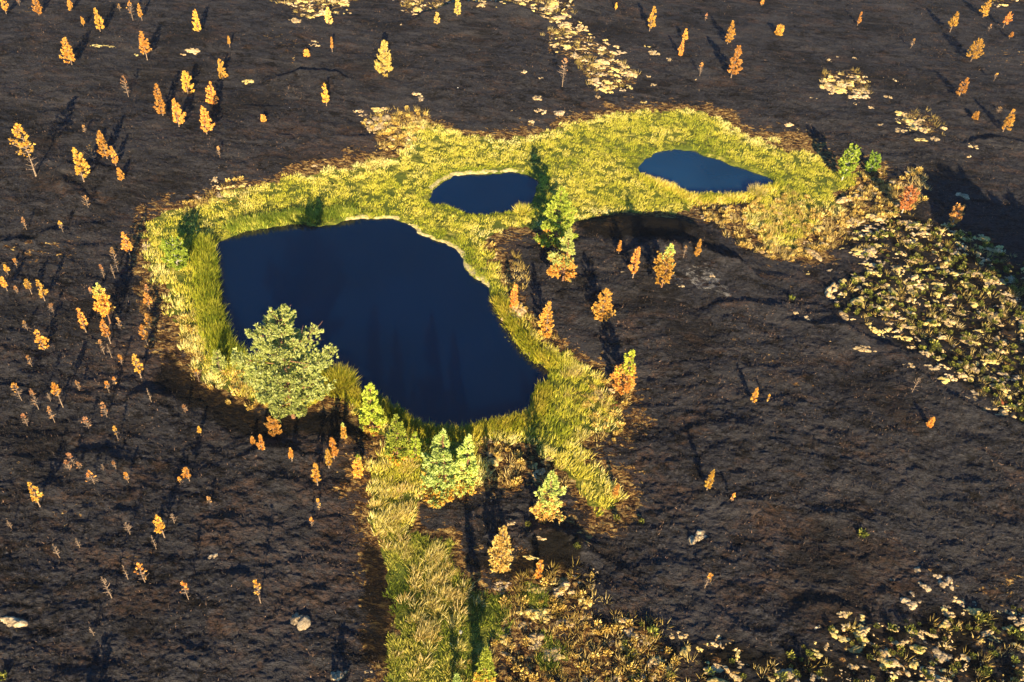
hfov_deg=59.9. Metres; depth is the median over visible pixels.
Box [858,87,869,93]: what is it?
moss hummock
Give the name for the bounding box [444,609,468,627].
grass tussock
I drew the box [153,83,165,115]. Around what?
pine tree
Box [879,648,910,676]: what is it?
stone
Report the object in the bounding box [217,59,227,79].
pine tree
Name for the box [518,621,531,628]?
moss hummock
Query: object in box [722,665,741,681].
moss hummock
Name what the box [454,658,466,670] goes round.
grass tussock
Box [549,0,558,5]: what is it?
moss hummock
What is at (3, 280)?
pine tree
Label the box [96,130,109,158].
pine tree
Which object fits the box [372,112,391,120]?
moss hummock
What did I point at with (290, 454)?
pine tree
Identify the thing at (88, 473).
scorched sapling
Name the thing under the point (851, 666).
moss hummock
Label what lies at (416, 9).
moss hummock
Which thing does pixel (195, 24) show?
pine tree
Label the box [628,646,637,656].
heather bush
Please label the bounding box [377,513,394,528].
grass tussock
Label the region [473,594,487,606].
grass tussock
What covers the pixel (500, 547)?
tree
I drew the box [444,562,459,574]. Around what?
grass tussock
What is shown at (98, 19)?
pine tree
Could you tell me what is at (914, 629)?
heather bush
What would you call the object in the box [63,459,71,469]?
scorched sapling
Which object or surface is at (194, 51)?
moss hummock
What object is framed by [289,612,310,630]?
stone
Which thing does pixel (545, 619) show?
moss hummock
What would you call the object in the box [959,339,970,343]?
moss hummock
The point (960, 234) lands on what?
heather bush
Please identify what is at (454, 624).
grass tussock
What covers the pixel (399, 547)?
grass tussock
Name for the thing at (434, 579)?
grass tussock
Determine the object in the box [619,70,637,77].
moss hummock
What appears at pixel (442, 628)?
meadow turf
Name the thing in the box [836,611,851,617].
moss hummock
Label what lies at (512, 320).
rushes
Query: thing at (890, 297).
moss hummock
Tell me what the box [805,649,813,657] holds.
heather bush
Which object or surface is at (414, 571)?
grass tussock
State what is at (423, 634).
grass tussock
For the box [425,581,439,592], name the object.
grass tussock
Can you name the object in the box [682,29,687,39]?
pine tree
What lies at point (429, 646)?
grass tussock
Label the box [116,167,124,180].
pine tree
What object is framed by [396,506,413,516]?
grass tussock
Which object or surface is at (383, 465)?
grass tussock
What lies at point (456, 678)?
pine tree
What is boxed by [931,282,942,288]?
moss hummock
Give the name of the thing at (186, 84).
pine tree
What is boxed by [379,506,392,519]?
grass tussock
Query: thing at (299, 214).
reed grass
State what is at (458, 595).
grass tussock
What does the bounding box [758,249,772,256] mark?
moss hummock
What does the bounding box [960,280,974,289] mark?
moss hummock
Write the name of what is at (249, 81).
moss hummock
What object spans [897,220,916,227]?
moss hummock
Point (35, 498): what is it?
pine tree
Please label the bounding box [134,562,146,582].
scorched sapling
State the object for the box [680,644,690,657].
moss hummock
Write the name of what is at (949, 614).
moss hummock
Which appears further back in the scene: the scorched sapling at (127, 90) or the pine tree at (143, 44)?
the pine tree at (143, 44)
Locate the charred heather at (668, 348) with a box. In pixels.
[0,0,1023,681]
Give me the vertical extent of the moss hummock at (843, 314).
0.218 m
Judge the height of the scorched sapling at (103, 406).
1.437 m
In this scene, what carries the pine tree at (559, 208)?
on the ground at (528, 28)
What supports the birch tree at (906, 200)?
on the ground at (528, 28)
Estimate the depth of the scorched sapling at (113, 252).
58.65 m
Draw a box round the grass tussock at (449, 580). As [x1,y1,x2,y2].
[433,570,455,584]
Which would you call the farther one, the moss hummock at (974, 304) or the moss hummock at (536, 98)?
the moss hummock at (536, 98)
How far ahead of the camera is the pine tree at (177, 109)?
71.43 m
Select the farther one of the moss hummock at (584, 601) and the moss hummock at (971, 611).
the moss hummock at (971, 611)
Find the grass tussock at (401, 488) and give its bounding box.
[393,481,406,492]
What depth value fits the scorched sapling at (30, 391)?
49.58 m
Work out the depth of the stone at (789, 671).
41.67 m
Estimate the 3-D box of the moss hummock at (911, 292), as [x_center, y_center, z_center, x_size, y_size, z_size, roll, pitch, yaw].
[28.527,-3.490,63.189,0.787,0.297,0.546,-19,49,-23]
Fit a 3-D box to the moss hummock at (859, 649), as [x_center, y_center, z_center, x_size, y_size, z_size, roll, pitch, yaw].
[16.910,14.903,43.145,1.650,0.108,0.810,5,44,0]
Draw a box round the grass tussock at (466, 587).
[457,577,473,594]
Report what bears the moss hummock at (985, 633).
on the ground at (528, 28)
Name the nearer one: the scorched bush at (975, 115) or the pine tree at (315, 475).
the pine tree at (315, 475)
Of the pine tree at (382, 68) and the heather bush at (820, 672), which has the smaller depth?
the heather bush at (820, 672)
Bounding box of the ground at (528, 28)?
[0,0,1023,681]
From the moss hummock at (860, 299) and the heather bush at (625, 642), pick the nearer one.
the heather bush at (625, 642)
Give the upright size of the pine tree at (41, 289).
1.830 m
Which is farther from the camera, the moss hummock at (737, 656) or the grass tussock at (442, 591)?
the grass tussock at (442, 591)
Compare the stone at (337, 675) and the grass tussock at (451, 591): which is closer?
the stone at (337, 675)
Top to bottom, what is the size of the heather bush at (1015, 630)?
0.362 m
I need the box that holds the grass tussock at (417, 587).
[410,580,426,592]
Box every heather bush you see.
[0,670,7,680]
[621,639,628,646]
[625,651,633,660]
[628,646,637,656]
[647,623,658,636]
[666,669,676,679]
[705,665,714,675]
[779,671,788,680]
[786,649,796,659]
[791,669,800,678]
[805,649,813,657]
[816,669,823,676]
[828,625,836,632]
[858,528,869,538]
[888,623,896,631]
[897,644,905,652]
[905,624,918,636]
[929,339,941,348]
[955,229,964,237]
[974,612,985,622]
[977,666,986,675]
[983,664,993,673]
[984,612,992,619]
[1009,627,1019,634]
[1011,655,1020,662]
[1015,669,1023,677]
[1016,632,1023,640]
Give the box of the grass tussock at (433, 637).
[425,629,441,643]
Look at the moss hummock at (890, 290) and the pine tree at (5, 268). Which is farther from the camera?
the moss hummock at (890, 290)
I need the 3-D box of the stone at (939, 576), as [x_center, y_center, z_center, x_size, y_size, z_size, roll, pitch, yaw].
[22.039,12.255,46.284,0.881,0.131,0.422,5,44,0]
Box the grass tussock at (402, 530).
[389,524,407,535]
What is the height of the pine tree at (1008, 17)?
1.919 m
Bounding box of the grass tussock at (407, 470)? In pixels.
[400,463,415,474]
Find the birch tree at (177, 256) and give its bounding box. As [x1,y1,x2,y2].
[158,236,188,270]
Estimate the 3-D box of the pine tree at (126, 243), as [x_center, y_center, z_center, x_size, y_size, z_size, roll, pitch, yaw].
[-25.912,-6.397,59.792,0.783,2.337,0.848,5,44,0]
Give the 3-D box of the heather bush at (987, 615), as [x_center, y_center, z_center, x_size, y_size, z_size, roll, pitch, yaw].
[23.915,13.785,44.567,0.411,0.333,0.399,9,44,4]
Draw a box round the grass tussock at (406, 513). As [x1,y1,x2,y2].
[399,503,413,520]
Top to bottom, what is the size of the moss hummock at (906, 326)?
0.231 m
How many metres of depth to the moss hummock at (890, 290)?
62.95 m
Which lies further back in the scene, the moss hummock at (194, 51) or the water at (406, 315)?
the moss hummock at (194, 51)
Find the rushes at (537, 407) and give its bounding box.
[327,371,560,447]
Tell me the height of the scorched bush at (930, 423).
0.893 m
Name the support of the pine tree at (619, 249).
on the ground at (528, 28)
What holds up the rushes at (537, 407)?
on the ground at (528, 28)
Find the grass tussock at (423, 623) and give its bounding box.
[417,616,431,631]
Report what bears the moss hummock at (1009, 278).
on the ground at (528, 28)
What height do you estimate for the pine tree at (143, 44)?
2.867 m
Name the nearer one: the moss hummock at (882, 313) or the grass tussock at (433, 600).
the grass tussock at (433, 600)
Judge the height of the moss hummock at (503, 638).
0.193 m
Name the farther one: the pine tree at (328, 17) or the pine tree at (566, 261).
the pine tree at (328, 17)
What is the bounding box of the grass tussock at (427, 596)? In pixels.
[418,588,435,602]
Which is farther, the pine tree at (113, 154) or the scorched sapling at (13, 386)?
the pine tree at (113, 154)
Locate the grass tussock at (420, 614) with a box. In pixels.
[408,608,428,621]
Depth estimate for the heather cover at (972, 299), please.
65.24 m
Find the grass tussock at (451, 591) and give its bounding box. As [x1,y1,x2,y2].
[443,586,459,598]
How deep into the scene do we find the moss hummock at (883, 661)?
42.48 m
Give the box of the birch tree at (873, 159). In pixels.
[864,150,880,172]
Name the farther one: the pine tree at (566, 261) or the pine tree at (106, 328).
the pine tree at (566, 261)
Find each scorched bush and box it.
[260,114,266,121]
[263,416,281,436]
[303,49,309,56]
[533,559,543,578]
[612,483,619,498]
[774,24,784,35]
[926,417,935,427]
[972,111,978,119]
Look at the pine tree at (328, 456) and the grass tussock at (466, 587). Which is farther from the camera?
the pine tree at (328, 456)
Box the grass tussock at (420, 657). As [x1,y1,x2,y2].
[411,651,435,668]
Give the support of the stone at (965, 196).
on the ground at (528, 28)
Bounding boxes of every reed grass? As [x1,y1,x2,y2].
[220,198,365,235]
[635,172,782,206]
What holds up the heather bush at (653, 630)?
on the ground at (528, 28)
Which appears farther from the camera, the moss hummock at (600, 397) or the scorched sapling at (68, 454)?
the moss hummock at (600, 397)
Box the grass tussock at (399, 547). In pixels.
[393,541,407,553]
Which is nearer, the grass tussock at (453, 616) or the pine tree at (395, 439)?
the grass tussock at (453, 616)
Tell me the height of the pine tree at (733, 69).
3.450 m
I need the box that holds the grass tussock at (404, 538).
[394,532,413,543]
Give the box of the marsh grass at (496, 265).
[140,107,860,536]
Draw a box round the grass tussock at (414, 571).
[405,559,428,575]
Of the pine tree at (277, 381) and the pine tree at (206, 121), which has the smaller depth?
the pine tree at (277, 381)
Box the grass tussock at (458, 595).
[448,588,466,602]
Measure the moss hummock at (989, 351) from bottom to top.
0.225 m
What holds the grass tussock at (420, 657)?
on the ground at (528, 28)
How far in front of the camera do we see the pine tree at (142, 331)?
54.02 m
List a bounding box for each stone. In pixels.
[0,616,28,627]
[142,242,150,250]
[208,553,217,558]
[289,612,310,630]
[330,670,346,680]
[553,581,580,597]
[554,110,564,115]
[688,529,706,544]
[779,668,799,681]
[810,673,817,681]
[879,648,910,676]
[900,597,917,609]
[914,567,920,572]
[918,581,931,591]
[923,641,949,662]
[933,574,942,579]
[938,576,953,590]
[956,192,969,199]
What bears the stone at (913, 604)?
on the ground at (528, 28)
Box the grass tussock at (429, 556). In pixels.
[420,548,437,562]
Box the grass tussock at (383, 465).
[377,458,389,468]
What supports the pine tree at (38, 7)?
on the ground at (528, 28)
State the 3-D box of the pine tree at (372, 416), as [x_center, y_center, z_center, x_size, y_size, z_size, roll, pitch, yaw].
[-7.890,3.767,49.899,1.701,4.080,1.827,5,44,0]
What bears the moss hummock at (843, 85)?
on the ground at (528, 28)
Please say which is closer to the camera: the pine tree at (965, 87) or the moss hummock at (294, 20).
the pine tree at (965, 87)
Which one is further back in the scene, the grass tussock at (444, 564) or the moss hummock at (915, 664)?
the grass tussock at (444, 564)
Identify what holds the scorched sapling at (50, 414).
on the ground at (528, 28)
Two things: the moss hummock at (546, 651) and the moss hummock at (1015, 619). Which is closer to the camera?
the moss hummock at (546, 651)
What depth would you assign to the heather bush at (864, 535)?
47.38 m
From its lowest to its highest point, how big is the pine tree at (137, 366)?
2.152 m
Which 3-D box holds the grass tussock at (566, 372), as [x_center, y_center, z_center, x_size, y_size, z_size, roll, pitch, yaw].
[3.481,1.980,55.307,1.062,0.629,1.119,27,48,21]
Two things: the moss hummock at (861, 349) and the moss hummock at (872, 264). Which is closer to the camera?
the moss hummock at (861, 349)
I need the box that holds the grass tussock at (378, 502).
[368,496,389,510]
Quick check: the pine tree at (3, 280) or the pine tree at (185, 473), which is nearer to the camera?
the pine tree at (185, 473)
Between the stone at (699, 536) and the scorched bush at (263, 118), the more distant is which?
the scorched bush at (263, 118)
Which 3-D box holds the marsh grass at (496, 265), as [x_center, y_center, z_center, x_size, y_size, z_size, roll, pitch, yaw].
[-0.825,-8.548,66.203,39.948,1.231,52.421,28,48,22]
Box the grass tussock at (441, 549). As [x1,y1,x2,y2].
[432,541,448,555]
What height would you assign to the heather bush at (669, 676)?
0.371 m
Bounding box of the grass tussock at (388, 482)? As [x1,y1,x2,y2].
[381,476,394,487]
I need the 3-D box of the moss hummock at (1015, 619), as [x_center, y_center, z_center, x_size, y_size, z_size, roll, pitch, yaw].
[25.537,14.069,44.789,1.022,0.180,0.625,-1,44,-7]
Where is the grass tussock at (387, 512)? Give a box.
[377,507,398,520]
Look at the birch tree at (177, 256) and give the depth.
58.93 m
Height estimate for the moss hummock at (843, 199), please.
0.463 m
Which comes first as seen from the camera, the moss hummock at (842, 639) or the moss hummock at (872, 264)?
the moss hummock at (842, 639)
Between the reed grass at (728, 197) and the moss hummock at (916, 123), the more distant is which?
the moss hummock at (916, 123)
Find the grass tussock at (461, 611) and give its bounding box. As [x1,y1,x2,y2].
[450,600,469,614]
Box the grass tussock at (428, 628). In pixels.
[420,618,434,636]
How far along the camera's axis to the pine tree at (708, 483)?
48.57 m
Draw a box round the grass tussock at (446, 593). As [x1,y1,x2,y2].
[438,585,459,601]
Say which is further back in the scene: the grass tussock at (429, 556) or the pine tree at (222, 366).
the pine tree at (222, 366)
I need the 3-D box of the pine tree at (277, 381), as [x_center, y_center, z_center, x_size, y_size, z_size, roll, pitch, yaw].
[-12.380,1.213,48.958,5.826,8.445,4.938,-21,50,-25]
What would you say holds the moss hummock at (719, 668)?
on the ground at (528, 28)
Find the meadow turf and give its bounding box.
[378,532,570,681]
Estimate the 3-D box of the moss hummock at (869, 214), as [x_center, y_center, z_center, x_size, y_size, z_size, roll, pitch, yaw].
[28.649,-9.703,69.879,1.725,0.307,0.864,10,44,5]
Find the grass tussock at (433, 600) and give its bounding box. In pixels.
[424,595,441,612]
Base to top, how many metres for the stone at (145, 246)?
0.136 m
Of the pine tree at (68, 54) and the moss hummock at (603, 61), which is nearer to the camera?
the pine tree at (68, 54)
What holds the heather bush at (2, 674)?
on the ground at (528, 28)
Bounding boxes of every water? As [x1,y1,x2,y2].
[215,218,547,428]
[429,172,538,214]
[638,149,772,194]
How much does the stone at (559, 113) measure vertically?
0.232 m
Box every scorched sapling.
[11,382,21,400]
[29,389,38,408]
[47,303,55,312]
[47,407,54,421]
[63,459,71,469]
[65,452,74,465]
[81,416,90,428]
[84,144,96,162]
[85,470,96,483]
[100,402,107,415]
[109,247,118,270]
[120,75,130,96]
[123,472,128,482]
[126,0,132,18]
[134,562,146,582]
[180,581,188,599]
[252,579,260,602]
[558,58,567,86]
[704,573,712,587]
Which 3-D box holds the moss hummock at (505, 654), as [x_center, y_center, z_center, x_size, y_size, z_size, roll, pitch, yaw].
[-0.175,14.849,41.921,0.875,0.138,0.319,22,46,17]
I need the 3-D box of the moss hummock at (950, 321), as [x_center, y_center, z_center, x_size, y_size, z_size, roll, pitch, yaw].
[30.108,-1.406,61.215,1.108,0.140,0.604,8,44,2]
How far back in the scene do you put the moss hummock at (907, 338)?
59.27 m
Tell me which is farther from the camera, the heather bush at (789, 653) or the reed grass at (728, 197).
the reed grass at (728, 197)
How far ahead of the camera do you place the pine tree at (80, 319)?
54.23 m
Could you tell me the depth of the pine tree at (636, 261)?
60.70 m
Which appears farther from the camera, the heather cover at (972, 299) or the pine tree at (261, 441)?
the heather cover at (972, 299)
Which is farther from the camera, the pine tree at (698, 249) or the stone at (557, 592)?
the pine tree at (698, 249)
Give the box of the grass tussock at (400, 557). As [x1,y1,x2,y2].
[399,552,410,560]
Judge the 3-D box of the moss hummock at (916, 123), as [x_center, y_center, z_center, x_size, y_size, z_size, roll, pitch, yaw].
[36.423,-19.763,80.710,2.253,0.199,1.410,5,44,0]
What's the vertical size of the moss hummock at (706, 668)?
0.129 m
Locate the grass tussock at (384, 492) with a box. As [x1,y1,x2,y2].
[375,485,394,498]
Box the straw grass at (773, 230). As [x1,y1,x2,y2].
[175,0,1023,681]
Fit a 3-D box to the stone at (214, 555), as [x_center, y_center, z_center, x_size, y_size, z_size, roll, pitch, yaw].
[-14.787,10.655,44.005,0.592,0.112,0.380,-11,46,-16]
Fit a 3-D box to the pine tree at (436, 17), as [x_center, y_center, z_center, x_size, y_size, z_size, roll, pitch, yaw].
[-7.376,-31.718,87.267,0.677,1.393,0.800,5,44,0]
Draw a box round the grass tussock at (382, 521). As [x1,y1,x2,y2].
[374,516,391,527]
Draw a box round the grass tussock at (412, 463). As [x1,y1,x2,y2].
[403,456,420,468]
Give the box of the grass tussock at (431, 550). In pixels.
[425,544,441,558]
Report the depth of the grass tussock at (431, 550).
45.49 m
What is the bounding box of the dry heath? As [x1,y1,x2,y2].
[176,105,928,681]
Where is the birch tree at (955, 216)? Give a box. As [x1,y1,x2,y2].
[949,202,965,224]
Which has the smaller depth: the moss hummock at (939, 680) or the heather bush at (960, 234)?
the moss hummock at (939, 680)
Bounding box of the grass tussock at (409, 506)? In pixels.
[399,499,415,511]
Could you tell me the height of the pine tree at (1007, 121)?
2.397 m
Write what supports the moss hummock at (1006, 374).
on the ground at (528, 28)
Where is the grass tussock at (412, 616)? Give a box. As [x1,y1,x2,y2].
[408,611,422,623]
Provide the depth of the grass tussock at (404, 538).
45.99 m
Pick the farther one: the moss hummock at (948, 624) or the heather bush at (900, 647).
the moss hummock at (948, 624)
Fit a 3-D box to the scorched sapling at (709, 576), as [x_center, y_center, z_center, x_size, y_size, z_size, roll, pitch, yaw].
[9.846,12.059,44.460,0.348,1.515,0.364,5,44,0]
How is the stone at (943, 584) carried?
on the ground at (528, 28)
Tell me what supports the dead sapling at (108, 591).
on the ground at (528, 28)
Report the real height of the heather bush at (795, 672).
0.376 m
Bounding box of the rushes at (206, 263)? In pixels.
[182,228,246,370]
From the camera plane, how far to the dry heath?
56.53 m
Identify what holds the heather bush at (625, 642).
on the ground at (528, 28)
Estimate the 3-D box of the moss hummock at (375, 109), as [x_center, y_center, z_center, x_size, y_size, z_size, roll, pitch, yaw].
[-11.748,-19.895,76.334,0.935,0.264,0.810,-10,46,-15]
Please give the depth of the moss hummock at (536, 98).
79.16 m
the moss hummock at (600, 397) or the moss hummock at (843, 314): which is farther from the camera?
the moss hummock at (843, 314)
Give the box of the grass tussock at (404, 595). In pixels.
[396,591,414,604]
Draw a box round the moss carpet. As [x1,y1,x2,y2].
[191,0,1023,681]
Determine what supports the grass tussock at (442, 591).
on the ground at (528, 28)
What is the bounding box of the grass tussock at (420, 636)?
[412,628,430,641]
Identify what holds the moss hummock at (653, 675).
on the ground at (528, 28)
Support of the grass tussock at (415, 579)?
on the ground at (528, 28)
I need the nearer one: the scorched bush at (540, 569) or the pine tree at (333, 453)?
the scorched bush at (540, 569)
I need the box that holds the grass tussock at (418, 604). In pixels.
[409,598,428,611]
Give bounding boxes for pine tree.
[0,0,8,13]
[0,276,7,290]
[3,264,9,274]
[9,123,36,175]
[23,278,31,293]
[27,482,42,506]
[31,0,42,14]
[33,329,49,350]
[36,279,47,300]
[51,382,62,406]
[59,37,75,64]
[67,0,72,10]
[71,147,89,181]
[77,308,87,331]
[92,282,114,323]
[93,8,104,31]
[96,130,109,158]
[100,318,110,343]
[109,146,118,165]
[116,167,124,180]
[120,232,132,257]
[132,353,143,377]
[137,3,142,18]
[138,324,147,344]
[139,31,151,59]
[143,292,152,308]
[144,313,152,325]
[152,515,165,537]
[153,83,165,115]
[172,99,186,126]
[181,70,194,93]
[181,467,190,480]
[191,9,200,31]
[199,106,214,133]
[205,81,218,104]
[209,350,227,375]
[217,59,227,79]
[229,303,338,421]
[250,436,254,444]
[256,434,264,450]
[288,448,293,460]
[311,463,320,485]
[321,83,329,105]
[325,7,332,23]
[325,448,332,467]
[329,437,338,458]
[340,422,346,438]
[352,454,363,478]
[358,382,387,435]
[374,40,392,76]
[384,414,409,466]
[408,432,421,460]
[419,428,459,508]
[434,12,439,23]
[445,434,479,497]
[452,673,461,681]
[454,0,460,15]
[473,646,496,681]
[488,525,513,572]
[510,284,518,306]
[529,469,566,524]
[533,186,578,249]
[537,301,553,337]
[546,228,577,281]
[591,288,615,320]
[609,349,637,395]
[617,240,621,253]
[627,246,640,277]
[647,6,656,30]
[653,243,675,287]
[678,39,683,55]
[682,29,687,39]
[694,239,701,256]
[704,470,714,489]
[725,20,735,43]
[727,45,742,77]
[750,387,758,402]
[948,11,958,30]
[956,77,969,95]
[966,38,984,60]
[980,0,991,16]
[1002,12,1012,26]
[1002,109,1015,131]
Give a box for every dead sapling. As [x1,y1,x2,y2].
[100,578,111,597]
[123,523,132,533]
[912,378,920,391]
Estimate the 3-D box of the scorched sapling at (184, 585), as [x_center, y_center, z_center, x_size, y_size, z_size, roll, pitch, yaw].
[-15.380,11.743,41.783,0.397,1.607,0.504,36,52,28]
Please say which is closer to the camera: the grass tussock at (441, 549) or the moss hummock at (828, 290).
the grass tussock at (441, 549)
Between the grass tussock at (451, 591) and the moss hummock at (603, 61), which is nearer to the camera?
the grass tussock at (451, 591)
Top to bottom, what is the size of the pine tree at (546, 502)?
3.900 m
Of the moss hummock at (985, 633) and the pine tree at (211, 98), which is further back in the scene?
the pine tree at (211, 98)
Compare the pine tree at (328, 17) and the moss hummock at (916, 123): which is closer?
the moss hummock at (916, 123)
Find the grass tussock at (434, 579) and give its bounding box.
[423,574,442,588]
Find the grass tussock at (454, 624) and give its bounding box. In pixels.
[447,618,458,629]
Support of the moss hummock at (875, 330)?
on the ground at (528, 28)
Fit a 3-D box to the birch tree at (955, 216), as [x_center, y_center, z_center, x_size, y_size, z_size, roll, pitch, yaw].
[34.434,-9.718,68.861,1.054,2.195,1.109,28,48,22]
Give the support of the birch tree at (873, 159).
on the ground at (528, 28)
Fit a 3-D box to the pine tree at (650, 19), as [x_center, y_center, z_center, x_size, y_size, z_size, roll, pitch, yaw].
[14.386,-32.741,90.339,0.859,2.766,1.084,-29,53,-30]
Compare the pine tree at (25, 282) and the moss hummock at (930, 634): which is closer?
the moss hummock at (930, 634)
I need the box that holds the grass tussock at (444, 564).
[434,558,451,568]
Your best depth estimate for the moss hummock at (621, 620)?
43.52 m
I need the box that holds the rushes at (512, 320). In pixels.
[488,293,559,371]
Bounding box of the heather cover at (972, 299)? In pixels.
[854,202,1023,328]
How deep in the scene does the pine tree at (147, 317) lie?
55.62 m
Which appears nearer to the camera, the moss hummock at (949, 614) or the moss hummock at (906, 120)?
the moss hummock at (949, 614)
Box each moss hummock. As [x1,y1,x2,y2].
[185,48,199,53]
[242,79,253,83]
[288,18,300,22]
[315,10,329,15]
[361,119,388,130]
[371,107,379,111]
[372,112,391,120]
[413,6,421,11]
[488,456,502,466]
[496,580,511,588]
[496,632,507,644]
[500,652,515,660]
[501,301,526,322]
[515,606,552,619]
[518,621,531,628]
[523,555,538,559]
[525,636,541,649]
[526,585,546,593]
[526,633,544,641]
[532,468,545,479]
[533,95,541,100]
[542,616,549,622]
[543,644,560,660]
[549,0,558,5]
[555,619,574,627]
[556,653,565,659]
[558,22,571,27]
[577,26,586,31]
[578,595,591,608]
[580,673,593,681]
[585,393,605,399]
[590,62,599,66]
[595,59,609,64]
[603,401,616,411]
[614,617,628,627]
[617,641,628,650]
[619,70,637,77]
[623,627,638,637]
[646,670,656,681]
[647,657,658,668]
[648,49,659,54]
[650,656,666,664]
[661,665,673,672]
[669,630,688,638]
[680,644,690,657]
[703,665,720,676]
[706,677,727,681]
[711,663,723,672]
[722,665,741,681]
[733,650,740,659]
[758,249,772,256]
[784,122,793,126]
[805,248,822,260]
[809,649,822,658]
[811,226,824,231]
[817,82,833,88]
[824,282,837,298]
[830,626,838,638]
[833,85,845,93]
[835,196,854,203]
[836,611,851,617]
[837,82,847,87]
[837,635,849,642]
[839,310,848,320]
[847,663,858,669]
[850,247,863,254]
[850,296,864,305]
[851,645,864,652]
[852,91,870,98]
[852,625,868,645]
[853,194,867,199]
[853,345,876,351]
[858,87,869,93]
[859,626,869,636]
[860,263,882,267]
[861,245,876,256]
[865,213,885,219]
[868,325,881,335]
[869,214,888,223]
[879,657,889,669]
[880,311,892,316]
[881,295,898,299]
[888,288,897,294]
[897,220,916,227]
[900,639,908,645]
[901,118,913,122]
[901,324,913,329]
[903,336,912,340]
[906,282,927,290]
[907,289,917,294]
[908,121,920,125]
[909,644,926,653]
[909,661,919,668]
[910,274,923,282]
[914,126,927,132]
[914,138,927,141]
[914,665,936,680]
[916,232,929,237]
[918,630,923,638]
[919,350,933,356]
[921,630,937,637]
[923,319,940,326]
[924,364,940,369]
[927,674,950,681]
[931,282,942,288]
[937,376,949,383]
[938,619,951,626]
[938,621,946,627]
[940,651,952,660]
[941,318,956,323]
[942,611,955,617]
[947,232,964,239]
[952,596,964,603]
[957,372,967,378]
[958,361,974,368]
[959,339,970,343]
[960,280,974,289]
[960,654,970,661]
[963,606,982,615]
[969,301,978,307]
[970,366,979,372]
[978,236,990,243]
[981,358,999,364]
[981,628,993,636]
[984,348,994,356]
[984,374,996,381]
[985,280,998,285]
[986,635,1001,642]
[994,384,1011,398]
[995,348,1008,353]
[997,371,1021,380]
[999,407,1016,418]
[1002,275,1014,282]
[1002,624,1013,630]
[1004,609,1020,614]
[1006,295,1018,302]
[1007,615,1023,626]
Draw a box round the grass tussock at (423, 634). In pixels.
[412,629,429,639]
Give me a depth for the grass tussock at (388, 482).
48.56 m
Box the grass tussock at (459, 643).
[450,639,468,650]
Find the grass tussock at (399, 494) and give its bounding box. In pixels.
[392,489,403,498]
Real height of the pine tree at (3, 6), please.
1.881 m
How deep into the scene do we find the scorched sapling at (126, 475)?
46.82 m
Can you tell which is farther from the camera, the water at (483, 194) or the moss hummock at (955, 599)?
the water at (483, 194)
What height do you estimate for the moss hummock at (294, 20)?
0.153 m
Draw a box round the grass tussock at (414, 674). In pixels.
[406,667,423,680]
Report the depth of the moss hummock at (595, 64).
84.45 m
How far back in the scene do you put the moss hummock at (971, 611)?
45.03 m
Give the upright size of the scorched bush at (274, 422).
1.356 m
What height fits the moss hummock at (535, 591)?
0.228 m
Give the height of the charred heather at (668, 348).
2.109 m
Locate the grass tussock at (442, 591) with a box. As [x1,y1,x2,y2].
[433,582,453,599]
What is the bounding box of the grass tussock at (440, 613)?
[428,605,449,620]
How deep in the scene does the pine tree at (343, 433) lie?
49.60 m
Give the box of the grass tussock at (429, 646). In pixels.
[421,639,438,654]
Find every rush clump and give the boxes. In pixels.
[321,362,359,395]
[512,201,532,215]
[747,181,767,196]
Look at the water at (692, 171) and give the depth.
73.53 m
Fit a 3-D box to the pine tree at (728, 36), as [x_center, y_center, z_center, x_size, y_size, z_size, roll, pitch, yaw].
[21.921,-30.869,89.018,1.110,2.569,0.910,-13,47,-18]
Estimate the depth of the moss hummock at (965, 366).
57.81 m
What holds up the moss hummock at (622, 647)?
on the ground at (528, 28)
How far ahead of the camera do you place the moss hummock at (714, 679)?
41.18 m
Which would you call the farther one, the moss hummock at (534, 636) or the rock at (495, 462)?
the rock at (495, 462)
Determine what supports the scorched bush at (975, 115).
on the ground at (528, 28)
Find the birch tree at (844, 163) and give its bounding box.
[837,143,861,180]
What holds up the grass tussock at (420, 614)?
on the ground at (528, 28)
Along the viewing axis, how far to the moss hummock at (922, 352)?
58.10 m
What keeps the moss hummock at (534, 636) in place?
on the ground at (528, 28)
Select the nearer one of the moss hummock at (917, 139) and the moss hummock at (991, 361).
the moss hummock at (991, 361)
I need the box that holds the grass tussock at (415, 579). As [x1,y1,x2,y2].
[406,573,421,586]
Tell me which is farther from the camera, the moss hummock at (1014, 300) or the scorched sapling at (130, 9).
the scorched sapling at (130, 9)
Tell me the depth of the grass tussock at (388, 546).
45.63 m
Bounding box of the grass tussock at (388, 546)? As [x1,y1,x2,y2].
[382,539,393,550]
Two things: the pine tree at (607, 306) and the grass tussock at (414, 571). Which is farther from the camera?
the pine tree at (607, 306)
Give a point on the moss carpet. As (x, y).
(605, 88)
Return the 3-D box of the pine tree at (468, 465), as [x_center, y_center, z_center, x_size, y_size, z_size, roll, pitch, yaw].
[-2.550,6.499,47.183,1.870,4.633,2.137,28,49,22]
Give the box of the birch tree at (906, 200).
[899,184,919,212]
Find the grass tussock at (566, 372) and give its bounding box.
[560,368,573,377]
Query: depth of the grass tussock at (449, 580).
44.47 m
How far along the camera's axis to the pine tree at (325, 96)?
75.34 m
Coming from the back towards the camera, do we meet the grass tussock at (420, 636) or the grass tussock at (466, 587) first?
the grass tussock at (466, 587)
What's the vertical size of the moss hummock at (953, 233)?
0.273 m
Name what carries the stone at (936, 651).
on the ground at (528, 28)
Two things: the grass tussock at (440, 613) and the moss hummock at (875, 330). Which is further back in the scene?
the moss hummock at (875, 330)
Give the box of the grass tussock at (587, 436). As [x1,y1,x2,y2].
[576,429,590,440]

